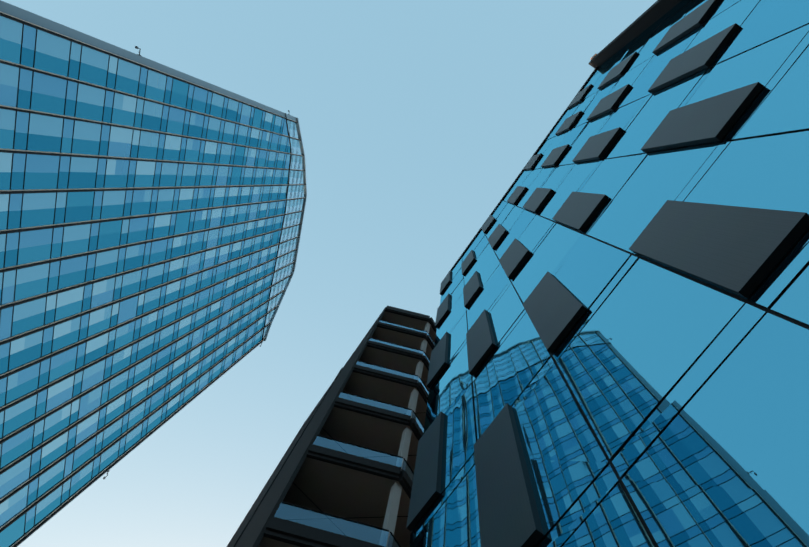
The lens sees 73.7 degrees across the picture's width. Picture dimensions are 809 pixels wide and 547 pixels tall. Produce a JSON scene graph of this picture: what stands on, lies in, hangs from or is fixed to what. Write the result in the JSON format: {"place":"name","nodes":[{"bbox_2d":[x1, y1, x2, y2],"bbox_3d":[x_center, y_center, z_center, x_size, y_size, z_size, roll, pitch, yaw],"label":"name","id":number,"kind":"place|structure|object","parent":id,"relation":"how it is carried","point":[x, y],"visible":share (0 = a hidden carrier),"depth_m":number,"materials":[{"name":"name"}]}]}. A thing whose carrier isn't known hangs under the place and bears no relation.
{"place":"outdoors","nodes":[
{"label":"outdoors","id":0,"kind":"place"},
{"bbox_2d":[1,0,656,546],"label":"sky","id":1,"kind":"structure","parent":0,"point":[416,118],"materials":[{"name":"blue"}]},
{"bbox_2d":[227,305,436,546],"bbox_3d":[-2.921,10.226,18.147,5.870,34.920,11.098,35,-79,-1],"label":"balcony wing","id":2,"kind":"structure","parent":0,"point":[342,475],"depth_m":17.61,"materials":[{"name":"black concrete"}]},
{"bbox_2d":[410,0,808,546],"bbox_3d":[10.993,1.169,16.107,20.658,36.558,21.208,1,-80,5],"label":"glass facade","id":3,"kind":"structure","parent":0,"point":[652,403],"depth_m":7.37,"materials":[{"name":"blue glass"}]},
{"bbox_2d":[406,0,808,546],"bbox_3d":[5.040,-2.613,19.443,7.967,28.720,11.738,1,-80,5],"label":"panels","id":4,"kind":"object","parent":3,"relation":"attached to","point":[741,251],"visible":0.98,"depth_m":9.27,"materials":[{"name":"black metal"}]},
{"bbox_2d":[589,0,681,67],"bbox_3d":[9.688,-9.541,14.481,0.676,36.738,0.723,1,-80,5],"label":"roof overhang","id":5,"kind":"object","parent":3,"relation":"attached to","point":[650,16],"visible":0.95,"depth_m":24.61,"materials":[{"name":"black metal"}]},
{"label":"ground","id":6,"kind":"structure","parent":0,"visible":0},
{"bbox_2d":[0,0,304,546],"bbox_3d":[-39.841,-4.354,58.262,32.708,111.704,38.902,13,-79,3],"label":"tower glass","id":7,"kind":"object","parent":6,"relation":"on","point":[52,54],"visible":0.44,"depth_m":45.54,"materials":[{"name":"blue glass"}]},
{"bbox_2d":[0,11,306,546],"bbox_3d":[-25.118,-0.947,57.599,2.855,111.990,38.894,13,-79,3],"label":"windows","id":8,"kind":"structure","parent":7,"relation":"attached to","point":[25,397],"depth_m":47.77,"materials":[{"name":"blue glass"}]}
]}

